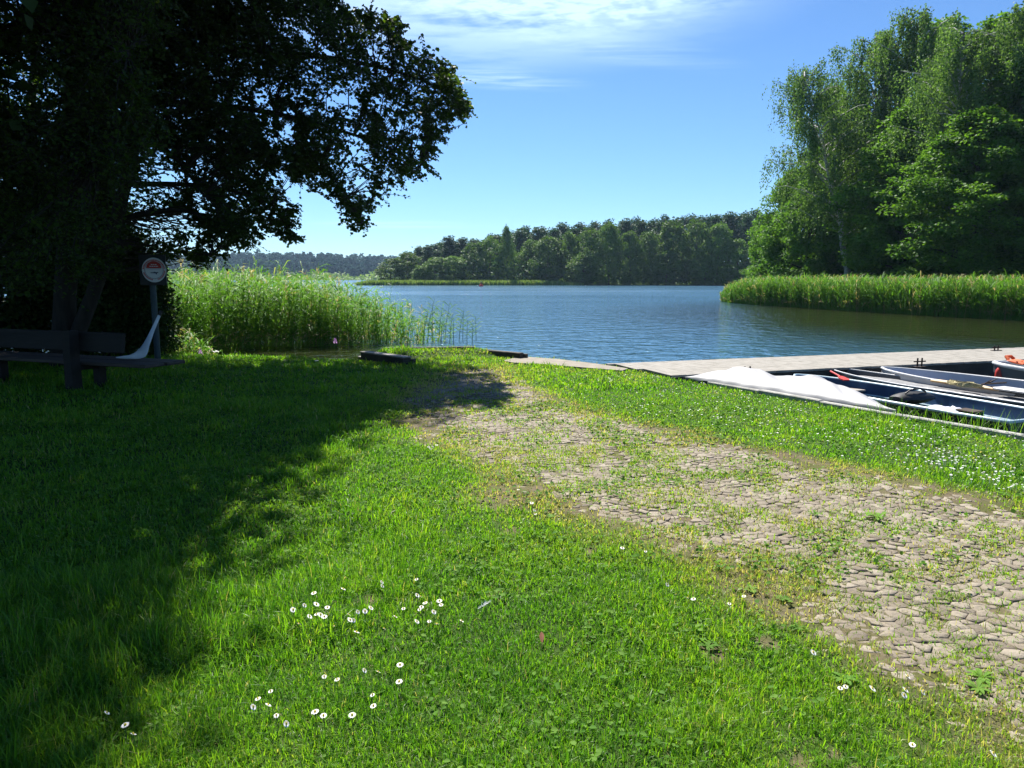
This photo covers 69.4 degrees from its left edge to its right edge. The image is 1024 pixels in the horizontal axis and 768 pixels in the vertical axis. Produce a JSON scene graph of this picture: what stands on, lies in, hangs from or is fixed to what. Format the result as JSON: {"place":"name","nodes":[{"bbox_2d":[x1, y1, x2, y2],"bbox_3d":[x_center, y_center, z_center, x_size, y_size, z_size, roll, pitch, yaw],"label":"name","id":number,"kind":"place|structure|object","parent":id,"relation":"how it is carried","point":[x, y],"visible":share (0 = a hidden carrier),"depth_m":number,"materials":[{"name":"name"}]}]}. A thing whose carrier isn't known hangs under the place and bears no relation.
{"place":"outdoors","nodes":[
{"label":"outdoors","id":0,"kind":"place"},
{"bbox_2d":[116,310,162,358],"bbox_3d":[-5.447,-0.722,10.811,0.680,0.707,0.110,-2,8,-15],"label":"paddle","id":1,"kind":"object","parent":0,"point":[141,351],"visible":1,"depth_m":10.81,"materials":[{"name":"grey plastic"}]},
{"bbox_2d":[0,270,1023,767],"bbox_3d":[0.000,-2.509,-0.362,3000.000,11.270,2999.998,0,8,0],"label":"ground","id":2,"kind":"structure","parent":0,"point":[786,610],"depth_m":3.83,"materials":[{"name":"plant"}]},
{"bbox_2d":[0,0,106,350],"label":"alder tree","id":3,"kind":"object","parent":2,"relation":"on","point":[31,81],"visible":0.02,"depth_m":17.49,"materials":[{"name":"green plant"}]},
{"bbox_2d":[0,105,154,354],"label":"shrub","id":4,"kind":"object","parent":2,"relation":"on","point":[19,311],"visible":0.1,"depth_m":14.54,"materials":[{"name":"green plant"}]},
{"bbox_2d":[0,329,184,390],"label":"park bench","id":5,"kind":"object","parent":2,"relation":"on","point":[71,344],"visible":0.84,"depth_m":10.65,"materials":[{"name":"brown wood"}]},
{"bbox_2d":[0,0,230,314],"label":"alder tree","id":6,"kind":"object","parent":2,"relation":"on","point":[33,22],"visible":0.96,"depth_m":9.00,"materials":[{"name":"green plant"}]},
{"bbox_2d":[44,181,189,356],"bbox_3d":[-8.059,-2.274,14.867,2.600,3.902,1.880,0,8,0],"label":"shrub","id":7,"kind":"object","parent":2,"relation":"on","point":[138,325],"visible":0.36,"depth_m":14.93,"materials":[{"name":"green plant"}]},
{"bbox_2d":[138,255,166,358],"bbox_3d":[-6.335,-1.140,13.199,0.432,2.298,0.150,-2,8,-14],"label":"notice sign","id":8,"kind":"object","parent":2,"relation":"on","point":[152,270],"visible":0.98,"depth_m":13.04,"materials":[{"name":"metal"}]},
{"bbox_2d":[107,321,222,354],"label":"bank herbs","id":9,"kind":"object","parent":2,"relation":"on","point":[191,349],"visible":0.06,"depth_m":16.84,"materials":[{"name":"green plant"}]},
{"bbox_2d":[0,0,477,367],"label":"alder tree","id":10,"kind":"object","parent":2,"relation":"on","point":[270,55],"visible":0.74,"depth_m":12.47,"materials":[{"name":"green plant"}]},
{"bbox_2d":[117,271,475,279],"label":"shore thicket","id":11,"kind":"object","parent":2,"relation":"on","point":[347,276],"visible":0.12,"depth_m":591.22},
{"bbox_2d":[4,249,751,277],"bbox_3d":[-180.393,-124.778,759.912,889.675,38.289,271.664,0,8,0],"label":"forest","id":12,"kind":"object","parent":2,"relation":"on","point":[354,264],"visible":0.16,"depth_m":697.29,"materials":[{"name":"plant"}]},
{"bbox_2d":[360,351,415,364],"bbox_3d":[-2.370,-0.118,14.077,0.294,0.926,1.525,-8,11,-43],"label":"timber edging","id":13,"kind":"object","parent":2,"relation":"on","point":[374,356],"visible":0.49,"depth_m":13.84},
{"bbox_2d":[373,258,405,279],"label":"broadleaf tree","id":14,"kind":"object","parent":2,"relation":"on","point":[397,262],"visible":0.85,"depth_m":196.47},
{"bbox_2d":[392,251,421,279],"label":"broadleaf tree","id":15,"kind":"object","parent":2,"relation":"on","point":[407,256],"visible":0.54,"depth_m":200.04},
{"bbox_2d":[412,246,424,265],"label":"pine tree","id":16,"kind":"object","parent":2,"relation":"on","point":[418,250],"visible":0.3,"depth_m":221.48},
{"bbox_2d":[409,268,429,280],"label":"broadleaf tree","id":17,"kind":"object","parent":2,"relation":"on","point":[416,272],"visible":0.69,"depth_m":191.07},
{"bbox_2d":[418,244,436,269],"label":"pine tree","id":18,"kind":"object","parent":2,"relation":"on","point":[430,251],"visible":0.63,"depth_m":208.02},
{"bbox_2d":[385,346,476,349],"bbox_3d":[-1.703,-0.329,15.421,1.941,0.900,0.220,-1,8,-6],"label":"timber edging","id":19,"kind":"object","parent":2,"relation":"on","point":[462,347],"visible":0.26,"depth_m":15.30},
{"bbox_2d":[424,244,442,274],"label":"pine tree","id":20,"kind":"object","parent":2,"relation":"on","point":[437,248],"visible":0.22,"depth_m":221.38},
{"bbox_2d":[415,257,452,279],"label":"broadleaf tree","id":21,"kind":"object","parent":2,"relation":"on","point":[433,264],"visible":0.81,"depth_m":191.98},
{"bbox_2d":[438,235,460,267],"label":"pine tree","id":22,"kind":"object","parent":2,"relation":"on","point":[449,244],"visible":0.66,"depth_m":208.25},
{"bbox_2d":[438,256,469,280],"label":"broadleaf tree","id":23,"kind":"object","parent":2,"relation":"on","point":[454,260],"visible":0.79,"depth_m":191.57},
{"bbox_2d":[455,237,471,265],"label":"pine tree","id":24,"kind":"object","parent":2,"relation":"on","point":[463,242],"visible":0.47,"depth_m":208.65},
{"bbox_2d":[458,242,487,279],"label":"broadleaf tree","id":25,"kind":"object","parent":2,"relation":"on","point":[473,248],"visible":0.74,"depth_m":194.17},
{"bbox_2d":[475,235,501,280],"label":"broadleaf tree","id":26,"kind":"object","parent":2,"relation":"on","point":[490,242],"visible":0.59,"depth_m":195.65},
{"bbox_2d":[487,234,516,266],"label":"pine tree","id":27,"kind":"object","parent":2,"relation":"on","point":[498,237],"visible":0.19,"depth_m":206.91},
{"bbox_2d":[479,349,527,357],"bbox_3d":[-0.254,-0.239,15.112,1.390,0.900,0.220,7,11,42],"label":"timber edging","id":28,"kind":"object","parent":2,"relation":"on","point":[508,354],"visible":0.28,"depth_m":14.75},
{"bbox_2d":[495,224,517,279],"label":"conifer tree","id":29,"kind":"object","parent":2,"relation":"on","point":[505,246],"visible":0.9,"depth_m":194.12,"materials":[{"name":"plant"}]},
{"bbox_2d":[0,398,1023,767],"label":"clover","id":30,"kind":"object","parent":2,"relation":"on","point":[622,654],"visible":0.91,"depth_m":5.08,"materials":[{"name":"green plant"}]},
{"bbox_2d":[510,227,531,277],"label":"pine tree","id":31,"kind":"object","parent":2,"relation":"on","point":[520,236],"visible":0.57,"depth_m":211.28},
{"bbox_2d":[514,239,545,279],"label":"broadleaf tree","id":32,"kind":"object","parent":2,"relation":"on","point":[526,253],"visible":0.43,"depth_m":198.87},
{"bbox_2d":[527,226,547,259],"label":"pine tree","id":33,"kind":"object","parent":2,"relation":"on","point":[536,234],"visible":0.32,"depth_m":211.05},
{"bbox_2d":[527,236,567,280],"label":"broadleaf tree","id":34,"kind":"object","parent":2,"relation":"on","point":[549,244],"visible":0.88,"depth_m":191.91,"materials":[{"name":"plant"}]},
{"bbox_2d":[542,227,561,273],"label":"pine tree","id":35,"kind":"object","parent":2,"relation":"on","point":[553,232],"visible":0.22,"depth_m":209.88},
{"bbox_2d":[555,222,568,242],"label":"pine tree","id":36,"kind":"object","parent":2,"relation":"on","point":[561,226],"visible":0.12,"depth_m":220.08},
{"bbox_2d":[555,231,581,281],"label":"broadleaf tree","id":37,"kind":"object","parent":2,"relation":"on","point":[570,239],"visible":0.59,"depth_m":193.27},
{"bbox_2d":[558,225,583,261],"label":"pine tree","id":38,"kind":"object","parent":2,"relation":"on","point":[575,230],"visible":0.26,"depth_m":206.65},
{"bbox_2d":[561,253,603,284],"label":"broadleaf tree","id":39,"kind":"object","parent":2,"relation":"on","point":[581,261],"visible":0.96,"depth_m":186.08,"materials":[{"name":"plant"}]},
{"bbox_2d":[575,227,604,283],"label":"broadleaf tree","id":40,"kind":"object","parent":2,"relation":"on","point":[590,236],"visible":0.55,"depth_m":189.81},
{"bbox_2d":[581,225,600,252],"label":"pine tree","id":41,"kind":"object","parent":2,"relation":"on","point":[591,227],"visible":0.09,"depth_m":206.80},
{"bbox_2d":[589,220,601,247],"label":"pine tree","id":42,"kind":"object","parent":2,"relation":"on","point":[595,224],"visible":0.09,"depth_m":217.52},
{"bbox_2d":[454,258,748,284],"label":"undergrowth","id":43,"kind":"object","parent":2,"relation":"on","point":[520,272],"visible":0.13,"depth_m":192.86,"materials":[{"name":"green plant"}]},
{"bbox_2d":[594,222,621,284],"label":"broadleaf tree","id":44,"kind":"object","parent":2,"relation":"on","point":[610,252],"visible":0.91,"depth_m":190.61,"materials":[{"name":"plant"}]},
{"bbox_2d":[612,218,636,269],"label":"pine tree","id":45,"kind":"object","parent":2,"relation":"on","point":[625,225],"visible":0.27,"depth_m":208.48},
{"bbox_2d":[616,230,644,284],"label":"broadleaf tree","id":46,"kind":"object","parent":2,"relation":"on","point":[627,238],"visible":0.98,"depth_m":189.36,"materials":[{"name":"plant"}]},
{"bbox_2d":[631,219,649,269],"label":"pine tree","id":47,"kind":"object","parent":2,"relation":"on","point":[641,227],"visible":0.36,"depth_m":208.61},
{"bbox_2d":[636,231,663,284],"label":"broadleaf tree","id":48,"kind":"object","parent":2,"relation":"on","point":[650,240],"visible":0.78,"depth_m":189.98,"materials":[{"name":"plant"}]},
{"bbox_2d":[651,218,679,263],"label":"pine tree","id":49,"kind":"object","parent":2,"relation":"on","point":[658,229],"visible":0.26,"depth_m":209.07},
{"bbox_2d":[649,252,683,284],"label":"broadleaf tree","id":50,"kind":"object","parent":2,"relation":"on","point":[668,267],"visible":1,"depth_m":185.96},
{"bbox_2d":[657,219,694,284],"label":"broadleaf tree","id":51,"kind":"object","parent":2,"relation":"on","point":[676,229],"visible":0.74,"depth_m":188.03,"materials":[{"name":"plant"}]},
{"bbox_2d":[668,216,686,248],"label":"pine tree","id":52,"kind":"object","parent":2,"relation":"on","point":[678,219],"visible":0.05,"depth_m":210.23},
{"bbox_2d":[680,215,689,258],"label":"pine tree","id":53,"kind":"object","parent":2,"relation":"on","point":[685,221],"visible":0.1,"depth_m":216.46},
{"bbox_2d":[676,218,712,284],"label":"broadleaf tree","id":54,"kind":"object","parent":2,"relation":"on","point":[699,230],"visible":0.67,"depth_m":187.28,"materials":[{"name":"plant"}]},
{"bbox_2d":[686,216,706,261],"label":"pine tree","id":55,"kind":"object","parent":2,"relation":"on","point":[699,219],"visible":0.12,"depth_m":207.90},
{"bbox_2d":[687,255,726,285],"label":"broadleaf tree","id":56,"kind":"object","parent":2,"relation":"on","point":[702,273],"visible":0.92,"depth_m":184.37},
{"bbox_2d":[697,640,719,650],"bbox_3d":[0.855,1.139,3.224,0.097,0.012,0.082,-4,9,-24],"label":"leafy weed","id":57,"kind":"object","parent":2,"relation":"on","point":[708,645],"visible":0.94,"depth_m":3.22,"materials":[{"name":"green plant"}]},
{"bbox_2d":[706,214,720,247],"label":"pine tree","id":58,"kind":"object","parent":2,"relation":"on","point":[715,218],"visible":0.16,"depth_m":206.65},
{"bbox_2d":[702,222,735,284],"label":"broadleaf tree","id":59,"kind":"object","parent":2,"relation":"on","point":[718,230],"visible":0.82,"depth_m":185.30,"materials":[{"name":"plant"}]},
{"bbox_2d":[717,211,741,260],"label":"pine tree","id":60,"kind":"object","parent":2,"relation":"on","point":[729,218],"visible":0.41,"depth_m":208.31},
{"bbox_2d":[718,238,752,284],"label":"broadleaf tree","id":61,"kind":"object","parent":2,"relation":"on","point":[738,254],"visible":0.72,"depth_m":184.13,"materials":[{"name":"plant"}]},
{"bbox_2d":[733,213,745,267],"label":"pine tree","id":62,"kind":"object","parent":2,"relation":"on","point":[739,218],"visible":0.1,"depth_m":216.17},
{"bbox_2d":[737,213,756,258],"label":"pine tree","id":63,"kind":"object","parent":2,"relation":"on","point":[747,220],"visible":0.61,"depth_m":206.34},
{"bbox_2d":[740,241,767,279],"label":"broadleaf tree","id":64,"kind":"object","parent":2,"relation":"on","point":[752,261],"visible":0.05,"depth_m":79.19,"materials":[{"name":"green plant"}]},
{"bbox_2d":[749,208,762,238],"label":"pine tree","id":65,"kind":"object","parent":2,"relation":"on","point":[756,211],"visible":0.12,"depth_m":216.14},
{"bbox_2d":[745,168,818,279],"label":"broadleaf tree","id":66,"kind":"object","parent":2,"relation":"on","point":[753,250],"visible":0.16,"depth_m":70.53,"materials":[{"name":"green plant"}]},
{"bbox_2d":[598,380,993,438],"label":"daisy specks","id":67,"kind":"object","parent":2,"relation":"on","point":[797,409],"visible":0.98,"depth_m":8.16,"materials":[{"name":"white plant"}]},
{"bbox_2d":[770,147,825,277],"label":"broadleaf tree","id":68,"kind":"object","parent":2,"relation":"on","point":[792,224],"visible":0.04,"depth_m":68.09,"materials":[{"name":"green plant"}]},
{"bbox_2d":[756,179,858,278],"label":"broadleaf tree","id":69,"kind":"object","parent":2,"relation":"on","point":[819,265],"visible":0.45,"depth_m":62.28,"materials":[{"name":"green plant"}]},
{"bbox_2d":[797,82,847,165],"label":"broadleaf tree","id":70,"kind":"object","parent":2,"relation":"on","point":[838,91],"visible":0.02,"depth_m":70.46,"materials":[{"name":"green plant"}]},
{"bbox_2d":[759,55,895,276],"bbox_3d":[24.787,-16.011,58.437,10.418,17.961,9.358,0,8,0],"label":"birch tree","id":71,"kind":"object","parent":2,"relation":"on","point":[798,89],"visible":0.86,"depth_m":57.00,"materials":[{"name":"green plant"}]},
{"bbox_2d":[788,84,890,251],"bbox_3d":[29.053,-16.617,63.961,8.921,17.320,8.827,6,10,35],"label":"birch tree","id":72,"kind":"object","parent":2,"relation":"on","point":[834,142],"visible":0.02,"depth_m":62.98,"materials":[{"name":"green plant"}]},
{"bbox_2d":[830,672,858,684],"bbox_3d":[1.336,1.182,2.964,0.106,0.014,0.092,2,9,16],"label":"leafy weed","id":73,"kind":"object","parent":2,"relation":"on","point":[845,677],"visible":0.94,"depth_m":2.98,"materials":[{"name":"green plant"}]},
{"bbox_2d":[808,29,922,273],"bbox_3d":[30.099,-18.452,61.473,10.385,21.389,10.496,0,8,0],"label":"birch tree","id":74,"kind":"object","parent":2,"relation":"on","point":[850,82],"visible":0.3,"depth_m":59.81,"materials":[{"name":"green plant"}]},
{"bbox_2d":[707,381,1023,440],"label":"kerb","id":75,"kind":"structure","parent":2,"relation":"on","point":[1018,436],"depth_m":8.86,"materials":[{"name":"concrete"}]},
{"bbox_2d":[813,124,919,278],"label":"broadleaf tree","id":76,"kind":"object","parent":2,"relation":"on","point":[834,272],"visible":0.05,"depth_m":61.72,"materials":[{"name":"green plant"}]},
{"bbox_2d":[755,231,1023,278],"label":"undergrowth","id":77,"kind":"object","parent":2,"relation":"on","point":[802,259],"visible":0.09,"depth_m":61.50,"materials":[{"name":"green plant"}]},
{"bbox_2d":[822,96,963,278],"bbox_3d":[28.982,-13.520,53.679,11.607,14.101,11.747,0,8,0],"label":"broadleaf tree","id":78,"kind":"object","parent":2,"relation":"on","point":[874,227],"visible":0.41,"depth_m":52.87,"materials":[{"name":"green plant"}]},
{"bbox_2d":[847,3,969,254],"bbox_3d":[31.365,-18.442,58.899,10.496,21.865,10.385,-4,9,-24],"label":"birch tree","id":79,"kind":"object","parent":2,"relation":"on","point":[919,38],"visible":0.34,"depth_m":57.04,"materials":[{"name":"green plant"}]},
{"bbox_2d":[889,13,997,258],"bbox_3d":[37.906,-20.205,65.822,14.655,23.893,13.894,-7,11,-39],"label":"broadleaf tree","id":80,"kind":"object","parent":2,"relation":"on","point":[964,25],"visible":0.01,"depth_m":63.33,"materials":[{"name":"green plant"}]},
{"bbox_2d":[866,394,1023,440],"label":"kerb grass","id":81,"kind":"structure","parent":2,"relation":"on","point":[1004,422],"depth_m":7.89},
{"bbox_2d":[875,24,1020,275],"bbox_3d":[29.998,-15.187,50.685,9.446,18.064,9.347,5,10,32],"label":"birch tree","id":82,"kind":"object","parent":2,"relation":"on","point":[948,69],"visible":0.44,"depth_m":48.85,"materials":[{"name":"green plant"}]},
{"bbox_2d":[875,104,1023,278],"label":"broadleaf tree","id":83,"kind":"object","parent":2,"relation":"on","point":[990,123],"visible":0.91,"depth_m":44.46,"materials":[{"name":"green plant"}]},
{"bbox_2d":[913,11,1018,239],"bbox_3d":[41.242,-19.885,63.590,16.386,23.368,16.584,-5,10,-32],"label":"broadleaf tree","id":84,"kind":"object","parent":2,"relation":"on","point":[990,24],"visible":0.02,"depth_m":61.92,"materials":[{"name":"green plant"}]},
{"bbox_2d":[909,0,1023,270],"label":"birch tree","id":85,"kind":"object","parent":2,"relation":"on","point":[1012,39],"visible":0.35,"depth_m":46.71,"materials":[{"name":"green plant"}]},
{"bbox_2d":[922,44,1023,276],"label":"broadleaf tree","id":86,"kind":"object","parent":2,"relation":"on","point":[1019,84],"visible":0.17,"depth_m":45.89,"materials":[{"name":"green plant"}]},
{"bbox_2d":[0,0,1023,261],"label":"sky","id":87,"kind":"structure","parent":0,"point":[587,111],"materials":[{"name":"blue"}]},
{"bbox_2d":[4,280,1023,364],"bbox_3d":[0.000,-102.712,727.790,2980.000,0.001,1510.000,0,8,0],"label":"water","id":88,"kind":"structure","parent":0,"point":[603,324],"depth_m":29.21,"materials":[{"name":"liquid"}]},
{"bbox_2d":[167,256,453,352],"bbox_3d":[-8.074,-2.742,24.613,10.092,2.819,12.420,-4,9,-27],"label":"reed bed","id":89,"kind":"object","parent":88,"relation":"in","point":[223,310],"visible":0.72,"depth_m":21.15,"materials":[{"name":"green plant"}]},
{"bbox_2d":[355,279,583,284],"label":"reed strip","id":90,"kind":"object","parent":88,"relation":"in","point":[458,282],"visible":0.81,"depth_m":185.74,"materials":[{"name":"plant"}]},
{"bbox_2d":[606,347,1023,380],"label":"jetty","id":91,"kind":"object","parent":88,"relation":"in","point":[973,361],"visible":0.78,"depth_m":13.84,"materials":[{"name":"pale weathered grey timber"}]},
{"bbox_2d":[718,269,1023,320],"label":"reed bed","id":92,"kind":"object","parent":88,"relation":"in","point":[994,297],"visible":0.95,"depth_m":40.79,"materials":[{"name":"green plant"}]},
{"bbox_2d":[793,374,1023,433],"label":"rowing boat","id":93,"kind":"object","parent":88,"relation":"on","point":[995,411],"visible":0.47,"depth_m":9.81,"materials":[{"name":"blue paint"},{"name":"dark blue paint"},{"name":"grey timber"}]},
{"bbox_2d":[889,388,934,403],"bbox_3d":[5.575,0.171,10.301,0.640,0.232,0.300,-3,9,-22],"label":"seat bag","id":94,"kind":"object","parent":93,"relation":"in","point":[915,397],"visible":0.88,"depth_m":10.19,"materials":[{"name":"grey fabric"}]},
{"bbox_2d":[928,405,961,411],"bbox_3d":[5.594,0.310,9.563,0.320,0.084,0.560,-3,9,-22],"label":"cloth","id":95,"kind":"object","parent":93,"relation":"in","point":[952,408],"visible":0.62,"depth_m":9.49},
{"bbox_2d":[955,408,984,415],"bbox_3d":[5.764,0.410,9.321,0.190,0.174,0.250,-3,9,-22],"label":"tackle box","id":96,"kind":"object","parent":93,"relation":"in","point":[965,410],"visible":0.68,"depth_m":9.26,"materials":[{"name":"grey plastic"}]},
{"bbox_2d":[833,369,1023,406],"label":"rowing boat","id":97,"kind":"object","parent":88,"relation":"on","point":[895,380],"visible":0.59,"depth_m":11.49,"materials":[{"name":"grey paint"}]},
{"bbox_2d":[930,379,998,390],"bbox_3d":[6.964,0.083,10.611,0.120,0.045,2.110,-3,9,-22],"label":"oar","id":98,"kind":"object","parent":97,"relation":"on","point":[944,382],"visible":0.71,"depth_m":11.33,"materials":[{"name":"white paint"}]},
{"bbox_2d":[946,379,983,387],"bbox_3d":[6.682,0.002,10.914,0.274,0.089,0.510,-1,8,-4],"label":"rope bundle","id":99,"kind":"object","parent":97,"relation":"on","point":[964,384],"visible":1,"depth_m":10.84,"materials":[{"name":"fabric"}]},
{"bbox_2d":[880,366,1023,395],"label":"rowing boat","id":100,"kind":"object","parent":88,"relation":"on","point":[922,376],"visible":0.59,"depth_m":12.15,"materials":[{"name":"white paint"}]},
{"bbox_2d":[993,386,1023,394],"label":"seat board","id":101,"kind":"object","parent":100,"relation":"on","point":[1013,390],"visible":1,"depth_m":10.45,"materials":[{"name":"white paint"}]},
{"bbox_2d":[992,360,1023,379],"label":"rowing boat","id":102,"kind":"object","parent":88,"relation":"on","point":[1008,369],"visible":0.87,"depth_m":12.64,"materials":[{"name":"grey paint"}]},
{"bbox_2d":[1004,355,1023,364],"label":"life jacket","id":103,"kind":"object","parent":102,"relation":"in","point":[1014,360],"visible":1,"depth_m":12.61,"materials":[{"name":"orange fabric"}]},
{"bbox_3d":[3.897,0.353,10.486,0.819,0.433,2.866,-5,9,-29],"label":"covered boat","id":104,"kind":"object","parent":88,"relation":"on","visible":0},
{"bbox_2d":[685,367,896,412],"bbox_3d":[4.014,0.063,10.320,1.013,0.455,3.461,-5,9,-30],"label":"tarpaulin","id":105,"kind":"object","parent":104,"relation":"on","point":[815,386],"visible":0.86,"depth_m":10.00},
{"bbox_2d":[504,357,627,371],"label":"concrete path","id":106,"kind":"structure","parent":0,"point":[577,364],"depth_m":13.78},
{"bbox_2d":[398,369,1023,763],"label":"cobbled path","id":107,"kind":"structure","parent":0,"point":[1013,564],"depth_m":4.74,"materials":[{"name":"stone"}]},
{"bbox_2d":[866,511,887,519],"bbox_3d":[2.425,0.872,4.925,0.155,0.039,0.145,-8,11,-43],"label":"leafy weed","id":108,"kind":"object","parent":107,"relation":"on","point":[878,516],"visible":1,"depth_m":4.92,"materials":[{"name":"green plant"}]},
{"bbox_2d":[964,679,991,694],"bbox_3d":[1.830,1.185,2.894,0.099,0.013,0.111,0,8,0],"label":"leafy weed","id":109,"kind":"object","parent":107,"relation":"on","point":[979,690],"visible":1,"depth_m":2.90,"materials":[{"name":"green plant"}]},
{"bbox_2d":[966,668,995,684],"bbox_3d":[1.889,1.176,2.987,0.106,0.014,0.110,7,11,42],"label":"leafy weed","id":110,"kind":"object","parent":107,"relation":"on","point":[977,672],"visible":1,"depth_m":2.99,"materials":[{"name":"green plant"}]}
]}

